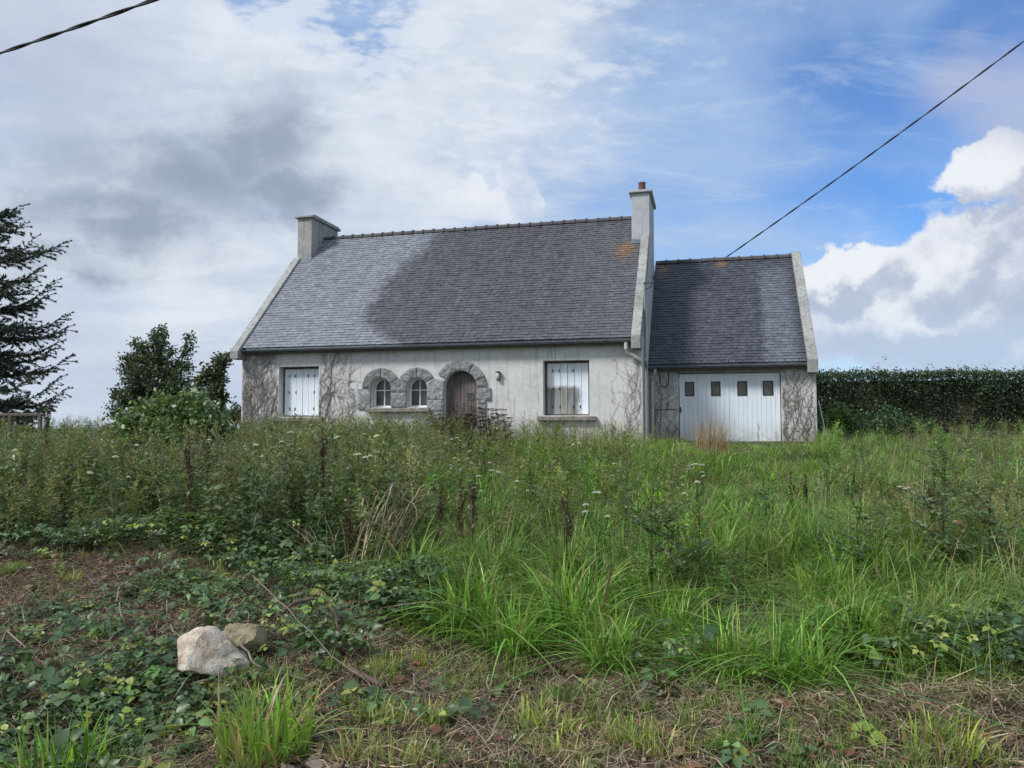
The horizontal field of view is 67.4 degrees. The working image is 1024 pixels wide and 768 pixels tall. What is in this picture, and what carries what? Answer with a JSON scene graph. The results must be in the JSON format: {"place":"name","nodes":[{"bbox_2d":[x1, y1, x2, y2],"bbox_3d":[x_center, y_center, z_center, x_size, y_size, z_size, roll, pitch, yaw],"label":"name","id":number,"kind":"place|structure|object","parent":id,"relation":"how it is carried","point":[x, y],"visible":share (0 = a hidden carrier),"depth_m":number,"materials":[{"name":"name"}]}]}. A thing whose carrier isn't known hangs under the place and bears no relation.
{"place":"outdoors","nodes":[
{"label":"outdoors","id":0,"kind":"place"},
{"bbox_2d":[0,0,158,54],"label":"overhead cable","id":1,"kind":"object","parent":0,"point":[87,23],"visible":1,"depth_m":7.63,"materials":[{"name":"rubber"}]},
{"bbox_2d":[0,415,1023,710],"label":"meadow grass","id":2,"kind":"structure","parent":0,"point":[798,533],"depth_m":7.19,"materials":[{"name":"green plant"}]},
{"bbox_2d":[0,428,1023,767],"bbox_3d":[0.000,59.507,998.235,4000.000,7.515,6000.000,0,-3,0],"label":"ground","id":3,"kind":"structure","parent":0,"point":[364,662],"depth_m":5.15,"materials":[{"name":"soil"}]},
{"bbox_2d":[0,413,42,455],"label":"wooden fence","id":4,"kind":"object","parent":3,"relation":"on","point":[39,415],"visible":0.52,"depth_m":16.96,"materials":[{"name":"grey wood"}]},
{"bbox_2d":[0,203,78,441],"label":"conifer tree","id":5,"kind":"object","parent":3,"relation":"on","point":[17,255],"visible":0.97,"depth_m":19.50,"materials":[{"name":"green plant"}]},
{"bbox_2d":[44,400,50,473],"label":"dock stalk","id":6,"kind":"object","parent":3,"relation":"on","point":[47,426],"visible":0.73,"depth_m":12.49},
{"bbox_2d":[54,568,101,583],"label":"grass tuft","id":7,"kind":"object","parent":3,"relation":"on","point":[67,576],"visible":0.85,"depth_m":7.16,"materials":[{"name":"green plant"}]},
{"bbox_2d":[62,663,121,694],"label":"bramble shoot","id":8,"kind":"object","parent":3,"relation":"on","point":[76,682],"visible":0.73,"depth_m":4.44,"materials":[{"name":"green plant"}]},
{"bbox_2d":[0,698,224,767],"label":"grass tussock","id":9,"kind":"object","parent":3,"relation":"on","point":[86,745],"depth_m":3.56,"materials":[{"name":"green plant"}]},
{"bbox_2d":[98,455,130,562],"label":"umbel flower","id":10,"kind":"object","parent":3,"relation":"on","point":[119,517],"visible":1,"depth_m":7.75,"materials":[{"name":"green plant"}]},
{"bbox_2d":[104,676,139,698],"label":"bramble shoot","id":11,"kind":"object","parent":3,"relation":"on","point":[131,682],"visible":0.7,"depth_m":4.39,"materials":[{"name":"green plant"}]},
{"bbox_2d":[101,323,198,420],"bbox_3d":[-13.083,-0.124,28.082,3.483,4.314,1.917,-1,-3,12],"label":"broadleaf tree","id":12,"kind":"object","parent":3,"relation":"on","point":[143,375],"visible":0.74,"depth_m":27.89,"materials":[{"name":"green plant"}]},
{"bbox_2d":[142,665,171,692],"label":"bramble shoot","id":13,"kind":"object","parent":3,"relation":"on","point":[157,671],"visible":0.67,"depth_m":4.46,"materials":[{"name":"green plant"}]},
{"bbox_2d":[98,382,241,463],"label":"elder shrub","id":14,"kind":"object","parent":3,"relation":"on","point":[196,408],"visible":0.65,"depth_m":14.30,"materials":[{"name":"green plant"}]},
{"bbox_2d":[181,434,199,554],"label":"dock stalk","id":15,"kind":"object","parent":3,"relation":"on","point":[188,473],"visible":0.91,"depth_m":7.83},
{"bbox_2d":[177,678,211,689],"bbox_3d":[-1.875,1.777,4.537,0.188,0.048,0.026,2,-4,-31],"label":"stick","id":16,"kind":"object","parent":3,"relation":"on","point":[203,680],"visible":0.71,"depth_m":4.54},
{"bbox_2d":[203,424,211,487],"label":"dock stalk","id":17,"kind":"object","parent":3,"relation":"on","point":[207,453],"visible":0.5,"depth_m":10.01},
{"bbox_2d":[188,348,236,419],"bbox_3d":[-10.169,0.356,25.987,1.520,3.167,1.005,0,-3,0],"label":"broadleaf tree","id":18,"kind":"object","parent":3,"relation":"on","point":[210,379],"visible":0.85,"depth_m":25.93,"materials":[{"name":"green plant"}]},
{"bbox_2d":[176,626,249,680],"bbox_3d":[-1.860,1.688,4.767,0.431,0.374,0.318,2,-4,-27],"label":"rock","id":19,"kind":"object","parent":3,"relation":"on","point":[209,643],"visible":0.8,"depth_m":4.67,"materials":[{"name":"stone"}]},
{"bbox_2d":[225,400,240,428],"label":"bush","id":20,"kind":"object","parent":3,"relation":"on","point":[236,410],"visible":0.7,"depth_m":33.77,"materials":[{"name":"green plant"}]},
{"bbox_2d":[223,623,268,658],"bbox_3d":[-1.725,1.673,4.998,0.248,0.248,0.334,-13,-14,31],"label":"rock","id":21,"kind":"object","parent":3,"relation":"on","point":[234,635],"visible":0.74,"depth_m":4.93,"materials":[{"name":"beige stone"}]},
{"bbox_2d":[242,443,269,539],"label":"umbel flower","id":22,"kind":"object","parent":3,"relation":"on","point":[256,444],"visible":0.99,"depth_m":7.96,"materials":[{"name":"green plant"}]},
{"bbox_2d":[242,563,269,592],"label":"bramble shoot","id":23,"kind":"object","parent":3,"relation":"on","point":[260,579],"visible":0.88,"depth_m":6.37,"materials":[{"name":"green plant"}]},
{"bbox_2d":[133,664,399,767],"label":"grass tussock","id":24,"kind":"object","parent":3,"relation":"on","point":[263,739],"depth_m":3.67,"materials":[{"name":"green plant"}]},
{"bbox_2d":[258,618,285,635],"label":"bramble shoot","id":25,"kind":"object","parent":3,"relation":"on","point":[269,628],"visible":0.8,"depth_m":5.17,"materials":[{"name":"green plant"}]},
{"bbox_2d":[238,641,307,680],"bbox_3d":[-1.489,1.690,4.681,0.646,0.133,0.071,-2,-4,34],"label":"stick","id":26,"kind":"object","parent":3,"relation":"on","point":[246,650],"visible":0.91,"depth_m":4.70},
{"bbox_2d":[250,504,342,579],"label":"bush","id":27,"kind":"object","parent":3,"relation":"on","point":[304,540],"visible":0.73,"depth_m":7.32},
{"bbox_2d":[281,594,340,637],"bbox_3d":[-1.341,1.638,5.455,0.504,0.209,0.308,-1,-3,21],"label":"stick","id":28,"kind":"object","parent":3,"relation":"on","point":[289,606],"visible":0.84,"depth_m":5.50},
{"bbox_2d":[252,575,369,683],"bbox_3d":[-1.416,1.605,5.138,0.059,0.397,1.700,3,-4,-41],"label":"fallen cane","id":29,"kind":"object","parent":3,"relation":"on","point":[310,631],"visible":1,"depth_m":4.98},
{"bbox_2d":[299,590,335,624],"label":"bramble shoot","id":30,"kind":"object","parent":3,"relation":"on","point":[321,599],"visible":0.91,"depth_m":5.41,"materials":[{"name":"green plant"}]},
{"bbox_2d":[314,427,335,521],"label":"dock stalk","id":31,"kind":"object","parent":3,"relation":"on","point":[322,452],"visible":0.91,"depth_m":8.72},
{"bbox_2d":[340,494,361,590],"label":"dock stalk","id":32,"kind":"object","parent":3,"relation":"on","point":[347,523],"visible":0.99,"depth_m":6.74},
{"bbox_2d":[298,719,411,767],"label":"grass tuft","id":33,"kind":"object","parent":3,"relation":"on","point":[343,742],"visible":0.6,"depth_m":3.63,"materials":[{"name":"green plant"}]},
{"bbox_2d":[350,453,371,557],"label":"umbel flower","id":34,"kind":"object","parent":3,"relation":"on","point":[364,457],"visible":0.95,"depth_m":7.95,"materials":[{"name":"green plant"}]},
{"bbox_2d":[347,666,385,687],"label":"branch","id":35,"kind":"object","parent":3,"relation":"on","point":[371,680],"visible":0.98,"depth_m":4.55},
{"bbox_2d":[334,685,410,733],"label":"grass tuft","id":36,"kind":"object","parent":3,"relation":"on","point":[364,715],"visible":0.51,"depth_m":4.02,"materials":[{"name":"green plant"}]},
{"bbox_2d":[359,647,407,682],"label":"grass tuft","id":37,"kind":"object","parent":3,"relation":"on","point":[393,661],"visible":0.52,"depth_m":4.83,"materials":[{"name":"green plant"}]},
{"bbox_2d":[346,480,445,576],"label":"dry canes","id":38,"kind":"object","parent":3,"relation":"on","point":[389,535],"visible":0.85,"depth_m":7.22,"materials":[{"name":"plant"}]},
{"bbox_2d":[354,730,437,767],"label":"grass tuft","id":39,"kind":"object","parent":3,"relation":"on","point":[389,755],"visible":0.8,"depth_m":3.52,"materials":[{"name":"green plant"}]},
{"bbox_2d":[395,642,431,665],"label":"grass tuft","id":40,"kind":"object","parent":3,"relation":"on","point":[410,655],"visible":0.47,"depth_m":5.05,"materials":[{"name":"green plant"}]},
{"bbox_2d":[365,694,471,738],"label":"grass tuft","id":41,"kind":"object","parent":3,"relation":"on","point":[399,717],"visible":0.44,"depth_m":3.99,"materials":[{"name":"green plant"}]},
{"bbox_2d":[403,651,471,674],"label":"grass tuft","id":42,"kind":"object","parent":3,"relation":"on","point":[432,663],"visible":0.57,"depth_m":4.96,"materials":[{"name":"green plant"}]},
{"bbox_2d":[230,182,655,444],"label":"house","id":43,"kind":"structure","parent":3,"relation":"on","point":[546,319],"depth_m":23.90,"materials":[{"name":"stone"}]},
{"bbox_2d":[242,354,281,436],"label":"dead creeper","id":44,"kind":"object","parent":43,"relation":"attached to","point":[257,393],"visible":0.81,"depth_m":24.48,"materials":[{"name":"plant"}]},
{"bbox_2d":[283,367,318,416],"bbox_3d":[-6.637,0.252,24.449,1.386,1.585,0.090,-1,-3,14],"label":"window frame","id":45,"kind":"structure","parent":43,"relation":"in","point":[285,368],"depth_m":24.53,"materials":[{"name":"grey wood"}]},
{"bbox_2d":[318,352,364,429],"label":"dead creeper","id":46,"kind":"object","parent":43,"relation":"attached to","point":[330,393],"visible":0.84,"depth_m":23.83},
{"bbox_2d":[374,378,390,407],"bbox_3d":[-3.928,0.280,23.702,0.652,0.906,0.065,-1,-3,14],"label":"window","id":47,"kind":"structure","parent":43,"relation":"in","point":[382,399],"depth_m":23.71,"materials":[{"name":"glass"}]},
{"bbox_2d":[410,378,426,406],"bbox_3d":[-2.795,0.266,23.410,0.652,0.901,0.065,-1,-3,14],"label":"window","id":48,"kind":"structure","parent":43,"relation":"in","point":[418,388],"depth_m":23.42,"materials":[{"name":"glass"}]},
{"bbox_2d":[446,371,476,436],"bbox_3d":[-1.479,0.662,22.981,1.018,2.094,0.122,-1,-3,14],"label":"door","id":49,"kind":"structure","parent":43,"relation":"in","point":[461,386],"depth_m":23.01,"materials":[{"name":"brown wood"}]},
{"bbox_2d":[545,361,588,414],"bbox_3d":[1.628,0.123,22.331,1.337,1.587,0.090,-1,-3,14],"label":"window frame","id":50,"kind":"structure","parent":43,"relation":"in","point":[547,362],"depth_m":22.42,"materials":[{"name":"grey wood"}]},
{"bbox_2d":[611,361,640,436],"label":"dead creeper","id":51,"kind":"object","parent":43,"relation":"attached to","point":[629,401],"visible":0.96,"depth_m":21.53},
{"bbox_2d":[434,489,451,553],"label":"dock stalk","id":52,"kind":"object","parent":3,"relation":"on","point":[441,502],"visible":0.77,"depth_m":7.63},
{"bbox_2d":[455,479,468,565],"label":"dock stalk","id":53,"kind":"object","parent":3,"relation":"on","point":[458,515],"visible":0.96,"depth_m":7.06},
{"bbox_2d":[255,546,670,684],"bbox_3d":[-0.190,1.505,5.840,2.668,0.696,4.204,-2,-4,29],"label":"grass tussock","id":54,"kind":"object","parent":3,"relation":"on","point":[482,596],"depth_m":5.61,"materials":[{"name":"green plant"}]},
{"bbox_2d":[425,401,512,455],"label":"dead bush","id":55,"kind":"object","parent":3,"relation":"on","point":[473,420],"visible":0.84,"depth_m":18.23,"materials":[{"name":"plant"}]},
{"bbox_2d":[460,474,484,558],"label":"dock stalk","id":56,"kind":"object","parent":3,"relation":"on","point":[473,506],"visible":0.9,"depth_m":7.16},
{"bbox_2d":[485,470,500,522],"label":"umbel flower","id":57,"kind":"object","parent":3,"relation":"on","point":[491,491],"visible":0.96,"depth_m":8.86,"materials":[{"name":"green plant"}]},
{"bbox_2d":[0,403,1023,671],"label":"weeds","id":58,"kind":"object","parent":3,"relation":"on","point":[76,463],"visible":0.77,"depth_m":9.43,"materials":[{"name":"green plant"}]},
{"bbox_2d":[0,476,1023,767],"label":"bramble carpet","id":59,"kind":"object","parent":3,"relation":"on","point":[380,586],"visible":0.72,"depth_m":5.05,"materials":[{"name":"green plant"}]},
{"bbox_2d":[0,539,1023,767],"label":"cut hay","id":60,"kind":"object","parent":3,"relation":"on","point":[314,761],"visible":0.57,"depth_m":4.21},
{"bbox_2d":[6,630,51,675],"bbox_3d":[-3.120,1.727,4.957,0.918,0.122,0.020,-3,-4,42],"label":"stick","id":61,"kind":"object","parent":60,"relation":"on","point":[15,638],"visible":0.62,"depth_m":5.05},
{"bbox_2d":[752,661,790,687],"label":"bramble shoot","id":62,"kind":"object","parent":60,"relation":"on","point":[754,669],"visible":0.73,"depth_m":4.58,"materials":[{"name":"green plant"}]},
{"bbox_2d":[0,557,1023,767],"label":"short grass","id":63,"kind":"structure","parent":3,"relation":"on","point":[916,756],"depth_m":4.01,"materials":[{"name":"green plant"}]},
{"bbox_2d":[490,691,574,739],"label":"grass tuft","id":64,"kind":"object","parent":3,"relation":"on","point":[522,711],"visible":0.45,"depth_m":4.17,"materials":[{"name":"green plant"}]},
{"bbox_2d":[369,581,697,705],"bbox_3d":[0.035,1.590,5.339,2.494,0.566,2.653,1,-3,-23],"label":"grass tussock","id":65,"kind":"object","parent":3,"relation":"on","point":[511,641],"depth_m":5.27,"materials":[{"name":"green plant"}]},
{"bbox_2d":[503,692,602,744],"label":"grass tuft","id":66,"kind":"object","parent":3,"relation":"on","point":[564,727],"visible":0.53,"depth_m":4.05,"materials":[{"name":"green plant"}]},
{"bbox_2d":[545,514,567,575],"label":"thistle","id":67,"kind":"object","parent":3,"relation":"on","point":[557,530],"visible":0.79,"depth_m":6.87,"materials":[{"name":"green plant"}]},
{"bbox_2d":[522,726,598,767],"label":"grass tuft","id":68,"kind":"object","parent":3,"relation":"on","point":[553,748],"visible":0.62,"depth_m":3.65,"materials":[{"name":"green plant"}]},
{"bbox_2d":[556,504,574,575],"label":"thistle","id":69,"kind":"object","parent":3,"relation":"on","point":[564,525],"visible":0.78,"depth_m":6.77,"materials":[{"name":"green plant"}]},
{"bbox_2d":[560,488,582,579],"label":"dock stalk","id":70,"kind":"object","parent":3,"relation":"on","point":[567,513],"visible":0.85,"depth_m":6.82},
{"bbox_2d":[298,535,865,658],"bbox_3d":[0.693,1.452,5.620,4.110,0.776,3.243,2,-4,-29],"label":"grass tussock","id":71,"kind":"object","parent":3,"relation":"on","point":[562,600],"depth_m":5.63,"materials":[{"name":"green plant"}]},
{"bbox_2d":[582,491,609,576],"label":"umbel flower","id":72,"kind":"object","parent":3,"relation":"on","point":[587,504],"visible":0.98,"depth_m":6.60,"materials":[{"name":"green plant"}]},
{"bbox_2d":[578,709,718,757],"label":"grass tuft","id":73,"kind":"object","parent":3,"relation":"on","point":[632,721],"visible":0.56,"depth_m":3.95,"materials":[{"name":"green plant"}]},
{"bbox_2d":[597,479,706,584],"bbox_3d":[1.210,1.274,6.461,0.800,0.953,0.772,-3,-4,41],"label":"sapling","id":74,"kind":"object","parent":3,"relation":"on","point":[654,525],"visible":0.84,"depth_m":6.46,"materials":[{"name":"green plant"}]},
{"bbox_2d":[601,711,706,767],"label":"grass tuft","id":75,"kind":"object","parent":3,"relation":"on","point":[654,747],"visible":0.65,"depth_m":3.80,"materials":[{"name":"green plant"}]},
{"bbox_2d":[433,591,875,743],"bbox_3d":[0.650,1.585,4.874,2.134,0.557,3.363,1,-3,-15],"label":"grass tussock","id":76,"kind":"object","parent":3,"relation":"on","point":[601,651],"depth_m":4.93,"materials":[{"name":"green plant"}]},
{"bbox_2d":[628,486,712,592],"bbox_3d":[1.325,1.301,6.418,0.600,0.912,0.638,-3,-4,42],"label":"sapling","id":77,"kind":"object","parent":3,"relation":"on","point":[677,564],"visible":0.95,"depth_m":6.35,"materials":[{"name":"green plant"}]},
{"bbox_2d":[506,579,841,668],"bbox_3d":[1.155,1.607,5.562,2.341,0.499,2.200,1,-3,-20],"label":"grass tussock","id":78,"kind":"object","parent":3,"relation":"on","point":[684,614],"depth_m":5.50,"materials":[{"name":"green plant"}]},
{"bbox_2d":[682,481,714,590],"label":"umbel flower","id":79,"kind":"object","parent":3,"relation":"on","point":[701,543],"visible":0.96,"depth_m":6.46,"materials":[{"name":"green plant"}]},
{"bbox_2d":[682,501,724,563],"bbox_3d":[1.788,1.417,7.206,0.388,0.665,0.408,-3,-4,44],"label":"sapling","id":80,"kind":"object","parent":3,"relation":"on","point":[698,517],"visible":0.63,"depth_m":7.18,"materials":[{"name":"green plant"}]},
{"bbox_2d":[505,595,902,763],"bbox_3d":[1.222,1.575,4.777,2.256,0.540,2.859,-1,-3,17],"label":"grass tussock","id":81,"kind":"object","parent":3,"relation":"on","point":[721,640],"depth_m":4.77,"materials":[{"name":"green plant"}]},
{"bbox_2d":[686,410,760,454],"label":"straw tuft","id":82,"kind":"object","parent":3,"relation":"on","point":[720,443],"visible":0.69,"depth_m":18.41,"materials":[{"name":"plant"}]},
{"bbox_2d":[648,251,817,441],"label":"garage","id":83,"kind":"structure","parent":3,"relation":"on","point":[734,337],"depth_m":23.68,"materials":[{"name":"stone"}]},
{"bbox_2d":[654,373,677,438],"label":"dead creeper","id":84,"kind":"object","parent":83,"relation":"attached to","point":[655,412],"visible":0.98,"depth_m":23.66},
{"bbox_2d":[679,373,780,440],"bbox_3d":[6.592,0.865,23.313,2.950,2.385,0.105,-1,-3,14],"label":"garage door","id":85,"kind":"structure","parent":83,"relation":"in","point":[751,398],"depth_m":23.29,"materials":[{"name":"white paint"}]},
{"bbox_2d":[781,368,816,441],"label":"dead creeper","id":86,"kind":"object","parent":83,"relation":"attached to","point":[791,415],"visible":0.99,"depth_m":22.70,"materials":[{"name":"plant"}]},
{"bbox_2d":[727,41,1023,255],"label":"overhead cable","id":87,"kind":"object","parent":83,"relation":"attached to","point":[956,91],"visible":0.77,"depth_m":23.26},
{"bbox_2d":[733,476,800,530],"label":"weed plant","id":88,"kind":"object","parent":3,"relation":"on","point":[761,494],"visible":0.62,"depth_m":8.45,"materials":[{"name":"green plant"}]},
{"bbox_2d":[785,470,796,515],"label":"dock stalk","id":89,"kind":"object","parent":3,"relation":"on","point":[790,477],"visible":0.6,"depth_m":8.96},
{"bbox_2d":[561,581,1023,757],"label":"grass tussock","id":90,"kind":"object","parent":3,"relation":"on","point":[797,656],"depth_m":4.59,"materials":[{"name":"green plant"}]},
{"bbox_2d":[583,577,1021,679],"bbox_3d":[2.220,1.532,5.224,3.363,0.557,2.134,-2,-4,32],"label":"grass tussock","id":91,"kind":"object","parent":3,"relation":"on","point":[865,624],"depth_m":5.06,"materials":[{"name":"green plant"}]},
{"bbox_2d":[799,474,816,529],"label":"dock stalk","id":92,"kind":"object","parent":3,"relation":"on","point":[806,490],"visible":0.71,"depth_m":8.55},
{"bbox_2d":[811,467,832,517],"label":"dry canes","id":93,"kind":"object","parent":3,"relation":"on","point":[824,491],"visible":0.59,"depth_m":10.07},
{"bbox_2d":[817,401,869,437],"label":"bush","id":94,"kind":"object","parent":3,"relation":"on","point":[833,417],"visible":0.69,"depth_m":24.81,"materials":[{"name":"green plant"}]},
{"bbox_2d":[807,496,924,589],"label":"weed plant","id":95,"kind":"object","parent":3,"relation":"on","point":[867,533],"visible":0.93,"depth_m":6.71,"materials":[{"name":"green plant"}]},
{"bbox_2d":[845,401,947,439],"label":"bush","id":96,"kind":"object","parent":3,"relation":"on","point":[900,420],"visible":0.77,"depth_m":23.77,"materials":[{"name":"green plant"}]},
{"bbox_2d":[894,486,910,549],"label":"umbel flower","id":97,"kind":"object","parent":3,"relation":"on","point":[902,533],"visible":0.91,"depth_m":7.74,"materials":[{"name":"green plant"}]},
{"bbox_2d":[816,355,1023,433],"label":"hedge","id":98,"kind":"object","parent":3,"relation":"on","point":[949,398],"visible":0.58,"depth_m":31.07,"materials":[{"name":"green plant"}]},
{"bbox_2d":[903,466,951,549],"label":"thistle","id":99,"kind":"object","parent":3,"relation":"on","point":[918,507],"visible":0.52,"depth_m":8.05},
{"bbox_2d":[910,622,948,675],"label":"bramble shoot","id":100,"kind":"object","parent":3,"relation":"on","point":[944,647],"visible":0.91,"depth_m":4.58,"materials":[{"name":"green plant"}]},
{"bbox_2d":[873,477,998,574],"bbox_3d":[3.847,1.334,7.091,0.971,0.950,0.949,0,-3,3],"label":"shrub","id":101,"kind":"object","parent":3,"relation":"on","point":[932,511],"visible":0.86,"depth_m":7.06,"materials":[{"name":"green plant"}]},
{"bbox_2d":[925,470,947,551],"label":"dock stalk","id":102,"kind":"object","parent":3,"relation":"on","point":[931,520],"visible":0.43,"depth_m":7.64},
{"bbox_2d":[860,696,1022,767],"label":"grass tuft","id":103,"kind":"object","parent":3,"relation":"on","point":[927,725],"visible":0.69,"depth_m":3.61,"materials":[{"name":"green plant"}]},
{"bbox_2d":[901,438,988,503],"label":"shrub","id":104,"kind":"object","parent":3,"relation":"on","point":[942,467],"visible":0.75,"depth_m":10.90,"materials":[{"name":"green plant"}]},
{"bbox_2d":[928,602,961,631],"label":"bramble shoot","id":105,"kind":"object","parent":3,"relation":"on","point":[938,620],"visible":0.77,"depth_m":4.96,"materials":[{"name":"green plant"}]},
{"bbox_2d":[920,486,1023,577],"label":"shrub","id":106,"kind":"object","parent":3,"relation":"on","point":[989,523],"visible":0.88,"depth_m":6.91,"materials":[{"name":"green plant"}]},
{"bbox_2d":[984,557,1023,721],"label":"dry canes","id":107,"kind":"object","parent":3,"relation":"on","point":[989,653],"visible":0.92,"depth_m":4.01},
{"bbox_2d":[990,531,1023,600],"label":"dry canes","id":108,"kind":"object","parent":3,"relation":"on","point":[1009,563],"visible":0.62,"depth_m":6.53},
{"bbox_2d":[0,0,1023,427],"label":"sky","id":109,"kind":"structure","parent":0,"point":[178,146],"materials":[{"name":"blue"}]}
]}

